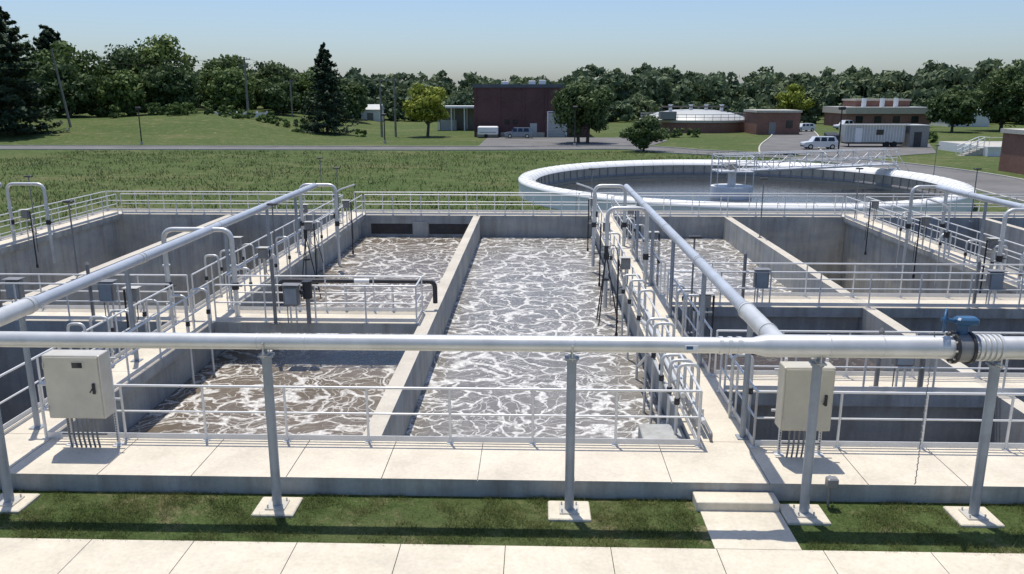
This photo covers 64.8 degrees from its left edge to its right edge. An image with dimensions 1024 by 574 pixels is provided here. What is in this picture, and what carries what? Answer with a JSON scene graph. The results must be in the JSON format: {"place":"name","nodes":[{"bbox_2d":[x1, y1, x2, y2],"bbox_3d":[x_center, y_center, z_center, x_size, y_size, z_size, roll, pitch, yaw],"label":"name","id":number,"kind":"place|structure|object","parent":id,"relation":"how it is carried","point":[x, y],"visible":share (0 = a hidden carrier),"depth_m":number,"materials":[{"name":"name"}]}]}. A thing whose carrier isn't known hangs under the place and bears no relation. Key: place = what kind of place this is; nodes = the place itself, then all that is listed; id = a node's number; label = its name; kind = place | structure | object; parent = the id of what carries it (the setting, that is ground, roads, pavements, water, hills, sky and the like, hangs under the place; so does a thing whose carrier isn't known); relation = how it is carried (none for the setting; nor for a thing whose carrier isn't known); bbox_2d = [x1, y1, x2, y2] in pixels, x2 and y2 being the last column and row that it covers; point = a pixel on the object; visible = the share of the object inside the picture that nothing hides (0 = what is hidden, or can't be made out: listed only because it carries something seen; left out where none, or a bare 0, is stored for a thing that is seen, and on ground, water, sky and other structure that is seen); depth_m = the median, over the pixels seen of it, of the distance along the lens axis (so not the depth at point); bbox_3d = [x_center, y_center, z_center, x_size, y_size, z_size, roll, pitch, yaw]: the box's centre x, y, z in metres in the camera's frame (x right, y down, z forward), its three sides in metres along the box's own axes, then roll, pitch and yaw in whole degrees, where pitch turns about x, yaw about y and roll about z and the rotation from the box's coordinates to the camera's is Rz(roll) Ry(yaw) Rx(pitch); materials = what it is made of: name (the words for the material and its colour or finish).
{"place":"outdoors","nodes":[
{"label":"outdoors","id":0,"kind":"place"},
{"bbox_2d":[0,145,798,158],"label":"access road","id":1,"kind":"structure","parent":0,"point":[663,149],"depth_m":108.65,"materials":[{"name":"asphalt"}]},
{"bbox_2d":[0,149,981,226],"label":"field grass","id":2,"kind":"structure","parent":0,"point":[259,175],"depth_m":74.19,"materials":[{"name":"plant"}]},
{"bbox_2d":[0,101,1023,573],"bbox_3d":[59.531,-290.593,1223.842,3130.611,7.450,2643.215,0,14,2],"label":"ground","id":3,"kind":"structure","parent":0,"point":[198,127],"depth_m":60.90,"materials":[{"name":"green plant"}]},
{"bbox_2d":[0,410,39,513],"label":"pipe support post","id":4,"kind":"object","parent":3,"relation":"on","point":[12,501],"visible":0.94,"depth_m":13.19,"materials":[{"name":"metal"}]},
{"bbox_2d":[0,6,70,135],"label":"pine tree","id":5,"kind":"object","parent":3,"relation":"on","point":[10,53],"visible":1,"depth_m":125.60,"materials":[{"name":"green plant"}]},
{"bbox_2d":[25,24,100,114],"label":"pine tree","id":6,"kind":"object","parent":3,"relation":"on","point":[47,37],"visible":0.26,"depth_m":159.41,"materials":[{"name":"green plant"}]},
{"bbox_2d":[18,40,108,112],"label":"broadleaf tree","id":7,"kind":"object","parent":3,"relation":"on","point":[63,47],"visible":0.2,"depth_m":155.47,"materials":[{"name":"green plant"}]},
{"bbox_2d":[29,61,107,116],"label":"broadleaf tree","id":8,"kind":"object","parent":3,"relation":"on","point":[79,88],"visible":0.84,"depth_m":147.99,"materials":[{"name":"green plant"}]},
{"bbox_2d":[91,69,151,115],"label":"broadleaf tree","id":9,"kind":"object","parent":3,"relation":"on","point":[123,89],"visible":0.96,"depth_m":151.02,"materials":[{"name":"green plant"}]},
{"bbox_2d":[85,43,158,109],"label":"broadleaf tree","id":10,"kind":"object","parent":3,"relation":"on","point":[119,54],"visible":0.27,"depth_m":160.38,"materials":[{"name":"green plant"}]},
{"bbox_2d":[114,33,205,105],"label":"broadleaf tree","id":11,"kind":"object","parent":3,"relation":"on","point":[163,49],"visible":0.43,"depth_m":159.90,"materials":[{"name":"green plant"}]},
{"bbox_2d":[141,62,204,107],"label":"broadleaf tree","id":12,"kind":"object","parent":3,"relation":"on","point":[179,86],"visible":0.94,"depth_m":155.10,"materials":[{"name":"green plant"}]},
{"bbox_2d":[195,54,256,112],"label":"broadleaf tree","id":13,"kind":"object","parent":3,"relation":"on","point":[210,66],"visible":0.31,"depth_m":170.53,"materials":[{"name":"green plant"}]},
{"bbox_2d":[203,68,257,110],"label":"broadleaf tree","id":14,"kind":"object","parent":3,"relation":"on","point":[227,89],"visible":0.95,"depth_m":162.04,"materials":[{"name":"green plant"}]},
{"bbox_2d":[250,60,302,111],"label":"broadleaf tree","id":15,"kind":"object","parent":3,"relation":"on","point":[265,73],"visible":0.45,"depth_m":175.77,"materials":[{"name":"green plant"}]},
{"bbox_2d":[251,343,302,517],"bbox_3d":[-3.842,2.279,12.904,0.680,2.975,0.600,0,14,2],"label":"pipe support post","id":16,"kind":"object","parent":3,"relation":"on","point":[277,504],"visible":0.93,"depth_m":12.94,"materials":[{"name":"metal"}]},
{"bbox_2d":[257,80,300,114],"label":"broadleaf tree","id":17,"kind":"object","parent":3,"relation":"on","point":[275,96],"visible":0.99,"depth_m":166.89,"materials":[{"name":"green plant"}]},
{"bbox_2d":[290,67,339,110],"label":"broadleaf tree","id":18,"kind":"object","parent":3,"relation":"on","point":[304,84],"visible":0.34,"depth_m":178.84,"materials":[{"name":"green plant"}]},
{"bbox_2d":[293,42,357,133],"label":"spruce tree","id":19,"kind":"object","parent":3,"relation":"on","point":[323,86],"visible":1,"depth_m":140.05,"materials":[{"name":"green plant"}]},
{"bbox_2d":[332,78,369,118],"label":"broadleaf tree","id":20,"kind":"object","parent":3,"relation":"on","point":[354,96],"visible":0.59,"depth_m":180.08,"materials":[{"name":"green plant"}]},
{"bbox_2d":[401,83,451,136],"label":"maple tree","id":21,"kind":"object","parent":3,"relation":"on","point":[425,103],"visible":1,"depth_m":135.47,"materials":[{"name":"green plant"}]},
{"bbox_2d":[437,106,473,130],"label":"open shed","id":22,"kind":"structure","parent":3,"relation":"on","point":[461,117],"depth_m":166.17,"materials":[{"name":"white paint"}]},
{"bbox_2d":[4,99,938,142],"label":"shrubs","id":23,"kind":"object","parent":3,"relation":"on","point":[175,108],"visible":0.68,"depth_m":147.21,"materials":[{"name":"green plant"}]},
{"bbox_2d":[0,211,1023,503],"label":"aeration tank","id":24,"kind":"object","parent":3,"relation":"on","point":[724,461],"visible":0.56,"depth_m":18.50,"materials":[{"name":"concrete"}]},
{"bbox_2d":[0,277,25,307],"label":"gate control station","id":25,"kind":"object","parent":24,"relation":"on","point":[20,292],"visible":0.62,"depth_m":23.04,"materials":[{"name":"metal"}]},
{"bbox_2d":[0,182,55,263],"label":"air branch pipe","id":26,"kind":"object","parent":24,"relation":"attached to","point":[48,220],"visible":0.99,"depth_m":34.52,"materials":[{"name":"metal"}]},
{"bbox_2d":[19,307,46,429],"bbox_3d":[-9.045,1.534,15.345,0.513,2.438,0.220,0,14,2],"label":"pipe support post","id":27,"kind":"object","parent":24,"relation":"on","point":[37,425],"visible":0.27,"depth_m":15.38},
{"bbox_2d":[0,191,108,239],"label":"guard railing","id":28,"kind":"object","parent":24,"relation":"on","point":[44,226],"visible":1,"depth_m":39.80,"materials":[{"name":"metal"}]},
{"bbox_2d":[0,194,118,247],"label":"guard railing","id":29,"kind":"object","parent":24,"relation":"on","point":[53,230],"visible":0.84,"depth_m":37.64,"materials":[{"name":"metal"}]},
{"bbox_2d":[41,348,124,447],"bbox_3d":[-7.713,2.026,14.477,1.150,1.889,0.522,0,14,2],"label":"electrical cabinet","id":30,"kind":"object","parent":24,"relation":"on","point":[79,384],"visible":1,"depth_m":14.26,"materials":[{"name":"beige metal"}]},
{"bbox_2d":[0,283,170,320],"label":"guard railing","id":31,"kind":"object","parent":24,"relation":"on","point":[119,318],"visible":0.63,"depth_m":22.87,"materials":[{"name":"metal"}]},
{"bbox_2d":[0,284,178,429],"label":"guard railing","id":32,"kind":"object","parent":24,"relation":"on","point":[11,422],"visible":0.56,"depth_m":18.27,"materials":[{"name":"metal"}]},
{"bbox_2d":[0,273,190,310],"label":"guard railing","id":33,"kind":"object","parent":24,"relation":"on","point":[140,307],"visible":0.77,"depth_m":24.02,"materials":[{"name":"metal"}]},
{"bbox_2d":[85,262,117,315],"bbox_3d":[-11.647,0.117,22.869,0.860,1.680,0.340,0,14,2],"label":"gate control station","id":34,"kind":"object","parent":24,"relation":"on","point":[107,292],"visible":0.88,"depth_m":22.79,"materials":[{"name":"metal"}]},
{"bbox_2d":[38,285,213,438],"bbox_3d":[-8.614,1.385,18.847,0.115,1.095,8.015,0,14,2],"label":"guard railing","id":35,"kind":"object","parent":24,"relation":"on","point":[56,427],"visible":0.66,"depth_m":18.75,"materials":[{"name":"metal"}]},
{"bbox_2d":[66,243,255,362],"bbox_3d":[-9.621,0.718,23.570,0.590,2.483,11.175,0,14,2],"label":"sample pipe manifold","id":36,"kind":"object","parent":24,"relation":"on","point":[111,328],"visible":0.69,"depth_m":21.48,"materials":[{"name":"metal"}]},
{"bbox_2d":[0,183,341,326],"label":"air branch pipe","id":37,"kind":"object","parent":24,"relation":"attached to","point":[19,309],"visible":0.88,"depth_m":21.33,"materials":[{"name":"metal"}]},
{"bbox_2d":[106,191,333,211],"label":"guard railing","id":38,"kind":"object","parent":24,"relation":"on","point":[192,209],"visible":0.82,"depth_m":44.14,"materials":[{"name":"metal"}]},
{"bbox_2d":[120,193,341,214],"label":"guard railing","id":39,"kind":"object","parent":24,"relation":"on","point":[176,212],"visible":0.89,"depth_m":42.99,"materials":[{"name":"metal"}]},
{"bbox_2d":[169,221,324,384],"bbox_3d":[-8.251,-0.103,26.985,0.590,2.483,13.075,0,14,2],"label":"sample pipe manifold","id":40,"kind":"object","parent":24,"relation":"on","point":[276,266],"visible":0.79,"depth_m":21.87,"materials":[{"name":"metal"}]},
{"bbox_2d":[191,195,343,309],"bbox_3d":[-9.204,-2.100,33.331,0.120,1.098,19.370,0,14,2],"label":"guard railing","id":41,"kind":"object","parent":24,"relation":"on","point":[247,273],"visible":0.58,"depth_m":29.50,"materials":[{"name":"metal"}]},
{"bbox_2d":[269,256,312,324],"bbox_3d":[-6.140,0.101,22.399,1.194,1.930,0.344,0,14,2],"label":"gate control station","id":42,"kind":"object","parent":24,"relation":"on","point":[292,292],"visible":1,"depth_m":22.34,"materials":[{"name":"metal"}]},
{"bbox_2d":[225,195,362,310],"bbox_3d":[-8.194,-2.092,33.304,0.112,1.096,19.362,0,14,2],"label":"guard railing","id":43,"kind":"object","parent":24,"relation":"on","point":[245,295],"visible":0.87,"depth_m":29.78,"materials":[{"name":"metal"}]},
{"bbox_2d":[127,237,462,434],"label":"water","id":44,"kind":"structure","parent":24,"relation":"in","point":[427,257],"depth_m":21.96,"materials":[{"name":"liquid"}]},
{"bbox_2d":[212,275,424,323],"bbox_3d":[-5.516,0.330,23.236,5.817,1.095,1.297,0,14,2],"label":"guard railing","id":45,"kind":"object","parent":24,"relation":"on","point":[265,319],"visible":0.99,"depth_m":22.82,"materials":[{"name":"metal"}]},
{"bbox_2d":[278,278,437,310],"bbox_3d":[-4.617,0.323,24.042,4.788,1.132,0.322,0,14,2],"label":"spray water pipe","id":46,"kind":"object","parent":24,"relation":"attached to","point":[369,281],"visible":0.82,"depth_m":23.96,"materials":[{"name":"metal"}]},
{"bbox_2d":[37,383,702,446],"bbox_3d":[-2.659,2.348,14.841,12.277,1.096,0.117,0,14,2],"label":"guard railing","id":47,"kind":"object","parent":24,"relation":"on","point":[449,439],"visible":1,"depth_m":14.84,"materials":[{"name":"metal"}]},
{"bbox_2d":[364,194,590,215],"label":"guard railing","id":48,"kind":"object","parent":24,"relation":"on","point":[420,204],"visible":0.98,"depth_m":42.62,"materials":[{"name":"metal"}]},
{"bbox_2d":[405,237,665,438],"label":"water","id":49,"kind":"structure","parent":24,"relation":"in","point":[536,286],"depth_m":23.20,"materials":[{"name":"liquid"}]},
{"bbox_2d":[609,232,654,379],"bbox_3d":[3.592,0.244,25.541,0.590,2.483,8.975,0,14,2],"label":"sample pipe manifold","id":50,"kind":"object","parent":24,"relation":"on","point":[629,304],"visible":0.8,"depth_m":22.94,"materials":[{"name":"metal"}]},
{"bbox_2d":[611,196,661,295],"bbox_3d":[4.982,-2.265,34.011,0.112,1.102,17.162,0,14,2],"label":"guard railing","id":51,"kind":"object","parent":24,"relation":"on","point":[653,282],"visible":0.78,"depth_m":30.30,"materials":[{"name":"metal"}]},
{"bbox_2d":[592,195,701,446],"bbox_3d":[3.811,-0.936,28.499,0.110,1.095,28.560,0,14,2],"label":"guard railing","id":52,"kind":"object","parent":24,"relation":"on","point":[682,407],"visible":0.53,"depth_m":19.64,"materials":[{"name":"metal"}]},
{"bbox_2d":[638,424,685,438],"bbox_3d":[2.926,3.478,15.732,0.830,1.280,1.080,0,14,2],"label":"pump pedestal","id":53,"kind":"object","parent":24,"relation":"on","point":[655,431],"visible":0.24,"depth_m":15.74,"materials":[{"name":"concrete"}]},
{"bbox_2d":[642,317,699,434],"bbox_3d":[3.352,2.231,17.280,0.590,2.483,3.775,0,14,2],"label":"sample pipe manifold","id":54,"kind":"object","parent":24,"relation":"on","point":[679,360],"visible":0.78,"depth_m":16.59,"materials":[{"name":"metal"}]},
{"bbox_2d":[633,288,712,440],"bbox_3d":[3.584,1.394,20.797,0.680,1.434,12.036,0,14,2],"label":"railing","id":55,"kind":"object","parent":24,"relation":"on","point":[682,394],"visible":0.59,"depth_m":16.80,"materials":[{"name":"metal"}]},
{"bbox_2d":[591,184,782,335],"bbox_3d":[3.812,-0.084,23.436,1.651,3.605,22.009,0,14,2],"label":"air branch pipe","id":56,"kind":"object","parent":24,"relation":"attached to","point":[754,318],"visible":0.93,"depth_m":22.02,"materials":[{"name":"metal"}]},
{"bbox_2d":[665,271,711,374],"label":"guard railing","id":57,"kind":"object","parent":24,"relation":"on","point":[707,368],"visible":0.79,"depth_m":21.26,"materials":[{"name":"metal"}]},
{"bbox_2d":[354,192,1023,213],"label":"guard railing","id":58,"kind":"object","parent":24,"relation":"on","point":[663,211],"visible":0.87,"depth_m":43.44,"materials":[{"name":"metal"}]},
{"bbox_2d":[625,218,753,430],"bbox_3d":[4.860,0.265,25.457,0.590,2.483,19.475,0,14,2],"label":"sample pipe manifold","id":59,"kind":"object","parent":24,"relation":"on","point":[734,357],"visible":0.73,"depth_m":21.11,"materials":[{"name":"metal"}]},
{"bbox_2d":[628,238,790,295],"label":"water","id":60,"kind":"structure","parent":24,"relation":"in","point":[714,249],"depth_m":36.05,"materials":[{"name":"liquid"}]},
{"bbox_2d":[613,195,843,216],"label":"guard railing","id":61,"kind":"object","parent":24,"relation":"on","point":[727,214],"visible":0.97,"depth_m":42.23,"materials":[{"name":"metal"}]},
{"bbox_2d":[716,354,758,447],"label":"guard railing","id":62,"kind":"object","parent":24,"relation":"on","point":[734,412],"visible":0.86,"depth_m":15.93,"materials":[{"name":"metal"}]},
{"bbox_2d":[735,324,752,439],"bbox_3d":[4.306,1.646,14.881,0.269,2.436,0.220,0,14,2],"label":"pipe support post","id":63,"kind":"object","parent":24,"relation":"on","point":[742,435],"visible":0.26,"depth_m":14.92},
{"bbox_2d":[741,251,771,301],"bbox_3d":[7.355,-0.249,24.389,0.860,1.680,0.340,0,14,2],"label":"gate control station","id":64,"kind":"object","parent":24,"relation":"on","point":[760,280],"visible":0.88,"depth_m":24.30,"materials":[{"name":"metal"}]},
{"bbox_2d":[702,353,884,373],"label":"water","id":65,"kind":"structure","parent":24,"relation":"in","point":[759,360],"depth_m":23.64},
{"bbox_2d":[771,358,835,457],"bbox_3d":[5.100,2.161,14.086,0.990,1.809,0.522,0,14,2],"label":"electrical cabinet","id":66,"kind":"object","parent":24,"relation":"on","point":[793,394],"visible":0.91,"depth_m":13.87,"materials":[{"name":"beige metal"}]},
{"bbox_2d":[662,262,1023,297],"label":"guard railing","id":67,"kind":"object","parent":24,"relation":"on","point":[898,295],"visible":0.88,"depth_m":25.51,"materials":[{"name":"metal"}]},
{"bbox_2d":[672,271,1023,308],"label":"guard railing","id":68,"kind":"object","parent":24,"relation":"on","point":[870,305],"visible":0.81,"depth_m":24.27,"materials":[{"name":"metal"}]},
{"bbox_2d":[712,330,1023,378],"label":"guard railing","id":69,"kind":"object","parent":24,"relation":"on","point":[912,374],"visible":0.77,"depth_m":18.32,"materials":[{"name":"metal"}]},
{"bbox_2d":[722,354,1023,392],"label":"guard railing","id":70,"kind":"object","parent":24,"relation":"on","point":[903,389],"visible":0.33,"depth_m":17.39,"materials":[{"name":"metal"}]},
{"bbox_2d":[752,390,1023,450],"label":"guard railing","id":71,"kind":"object","parent":24,"relation":"on","point":[838,444],"visible":0.91,"depth_m":14.62,"materials":[{"name":"metal"}]},
{"bbox_2d":[869,328,933,386],"bbox_3d":[8.471,1.565,17.490,1.194,1.380,0.344,0,14,2],"label":"gate control station","id":72,"kind":"object","parent":24,"relation":"on","point":[903,362],"visible":0.46,"depth_m":17.52,"materials":[{"name":"metal"}]},
{"bbox_2d":[844,196,1023,287],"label":"guard railing","id":73,"kind":"object","parent":24,"relation":"on","point":[930,249],"visible":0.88,"depth_m":32.76,"materials":[{"name":"metal"}]},
{"bbox_2d":[864,196,1023,274],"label":"guard railing","id":74,"kind":"object","parent":24,"relation":"on","point":[954,249],"visible":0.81,"depth_m":34.17,"materials":[{"name":"metal"}]},
{"bbox_2d":[865,196,1023,217],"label":"guard railing","id":75,"kind":"object","parent":24,"relation":"on","point":[1012,216],"visible":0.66,"depth_m":41.94,"materials":[{"name":"metal"}]},
{"bbox_2d":[896,212,1023,297],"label":"sample pipe manifold","id":76,"kind":"object","parent":24,"relation":"on","point":[992,261],"visible":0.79,"depth_m":29.64,"materials":[{"name":"metal"}]},
{"bbox_2d":[902,185,1023,293],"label":"air branch pipe","id":77,"kind":"object","parent":24,"relation":"attached to","point":[1012,205],"visible":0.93,"depth_m":30.72,"materials":[{"name":"metal"}]},
{"bbox_2d":[971,259,1007,307],"bbox_3d":[14.302,-0.106,24.222,0.860,1.480,0.340,0,14,2],"label":"gate control station","id":78,"kind":"object","parent":24,"relation":"on","point":[994,281],"visible":0.96,"depth_m":24.12,"materials":[{"name":"metal"}]},
{"bbox_2d":[15,58,1023,123],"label":"distant woodland","id":79,"kind":"object","parent":3,"relation":"on","point":[645,87],"visible":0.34,"depth_m":225.25,"materials":[{"name":"plant"}]},
{"bbox_2d":[473,80,586,136],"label":"brick warehouse","id":80,"kind":"structure","parent":3,"relation":"on","point":[504,106],"depth_m":136.78,"materials":[{"name":"red brick"}]},
{"bbox_2d":[548,346,590,521],"bbox_3d":[0.926,2.311,12.773,0.680,2.975,0.600,0,14,2],"label":"pipe support post","id":81,"kind":"object","parent":3,"relation":"on","point":[568,508],"visible":0.95,"depth_m":12.81,"materials":[{"name":"metal"}]},
{"bbox_2d":[549,79,615,142],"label":"oak tree","id":82,"kind":"object","parent":3,"relation":"on","point":[590,100],"visible":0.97,"depth_m":116.84,"materials":[{"name":"green plant"}]},
{"bbox_2d":[619,114,671,151],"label":"crabapple tree","id":83,"kind":"object","parent":3,"relation":"on","point":[638,135],"visible":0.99,"depth_m":101.59,"materials":[{"name":"green plant"}]},
{"bbox_2d":[639,104,743,132],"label":"digester building","id":84,"kind":"structure","parent":3,"relation":"on","point":[705,120],"depth_m":152.02,"materials":[{"name":"white brick"}]},
{"bbox_2d":[479,137,935,158],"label":"parking lot","id":85,"kind":"structure","parent":3,"relation":"on","point":[520,141],"depth_m":117.00,"materials":[{"name":"asphalt"}]},
{"bbox_2d":[692,491,779,511],"bbox_3d":[3.673,3.570,13.277,1.340,0.250,0.386,0,14,2],"label":"concrete step","id":86,"kind":"object","parent":3,"relation":"on","point":[729,501],"visible":0.72,"depth_m":13.11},
{"bbox_2d":[518,148,975,213],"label":"clarifier tank","id":87,"kind":"object","parent":3,"relation":"on","point":[547,179],"visible":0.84,"depth_m":62.40,"materials":[{"name":"concrete"}]},
{"bbox_2d":[555,177,926,202],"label":"water","id":88,"kind":"structure","parent":87,"relation":"in","point":[675,185],"depth_m":64.95,"materials":[{"name":"liquid"}]},
{"bbox_2d":[744,109,802,134],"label":"brick building","id":89,"kind":"structure","parent":3,"relation":"on","point":[771,121],"depth_m":144.95,"materials":[{"name":"brick"}]},
{"bbox_2d":[775,83,815,112],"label":"maple tree","id":90,"kind":"object","parent":3,"relation":"on","point":[794,96],"visible":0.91,"depth_m":196.46,"materials":[{"name":"green plant"}]},
{"bbox_2d":[779,355,830,525],"bbox_3d":[4.695,2.360,12.675,0.680,2.925,0.600,0,14,2],"label":"pipe support post","id":91,"kind":"object","parent":3,"relation":"on","point":[804,512],"visible":0.92,"depth_m":12.71,"materials":[{"name":"metal"}]},
{"bbox_2d":[0,308,1023,484],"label":"air header pipe","id":92,"kind":"object","parent":91,"relation":"on","point":[961,343],"visible":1,"depth_m":12.32,"materials":[{"name":"metal"}]},
{"bbox_2d":[839,124,910,146],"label":"office trailer","id":93,"kind":"object","parent":3,"relation":"on","point":[887,135],"visible":0.94,"depth_m":111.30,"materials":[{"name":"white paint"}]},
{"bbox_2d":[822,98,930,125],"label":"brick building","id":94,"kind":"structure","parent":3,"relation":"on","point":[880,111],"depth_m":176.15,"materials":[{"name":"brick"}]},
{"bbox_2d":[897,124,930,146],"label":"equipment shed","id":95,"kind":"structure","parent":3,"relation":"on","point":[916,135],"depth_m":110.78,"materials":[{"name":"metal"}]},
{"bbox_2d":[924,84,982,131],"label":"broadleaf tree","id":96,"kind":"object","parent":3,"relation":"on","point":[954,105],"visible":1,"depth_m":152.20,"materials":[{"name":"green plant"}]},
{"bbox_2d":[938,137,1001,156],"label":"concrete basin","id":97,"kind":"object","parent":3,"relation":"on","point":[975,148],"visible":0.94,"depth_m":97.58,"materials":[{"name":"white paint"}]},
{"bbox_2d":[943,359,1005,527],"bbox_3d":[7.384,2.377,12.601,0.680,2.925,0.600,0,14,2],"label":"pipe support post","id":98,"kind":"object","parent":3,"relation":"on","point":[976,513],"visible":0.91,"depth_m":12.63,"materials":[{"name":"metal"}]},
{"bbox_2d":[967,62,1023,130],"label":"broadleaf tree","id":99,"kind":"object","parent":3,"relation":"on","point":[998,90],"visible":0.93,"depth_m":155.48,"materials":[{"name":"green plant"}]},
{"bbox_2d":[998,128,1023,174],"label":"brick pump house","id":100,"kind":"structure","parent":3,"relation":"on","point":[1011,160],"depth_m":75.88,"materials":[{"name":"brick"}]},
{"bbox_2d":[0,511,1023,573],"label":"sidewalk","id":101,"kind":"structure","parent":0,"point":[754,542],"depth_m":11.75,"materials":[{"name":"concrete"}]},
{"bbox_2d":[0,489,1023,554],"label":"lawn grass","id":102,"kind":"structure","parent":0,"point":[172,494],"depth_m":12.76,"materials":[{"name":"plant"}]},
{"bbox_2d":[0,0,1023,90],"label":"sky","id":103,"kind":"structure","parent":0,"point":[495,39],"materials":[{"name":"blue"}]},
{"bbox_2d":[758,130,827,155],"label":"service road","id":104,"kind":"structure","parent":0,"point":[773,143],"depth_m":119.42,"materials":[{"name":"asphalt"}]},
{"bbox_2d":[780,155,1023,202],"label":"service road","id":105,"kind":"structure","parent":0,"point":[989,183],"depth_m":72.19,"materials":[{"name":"concrete"}]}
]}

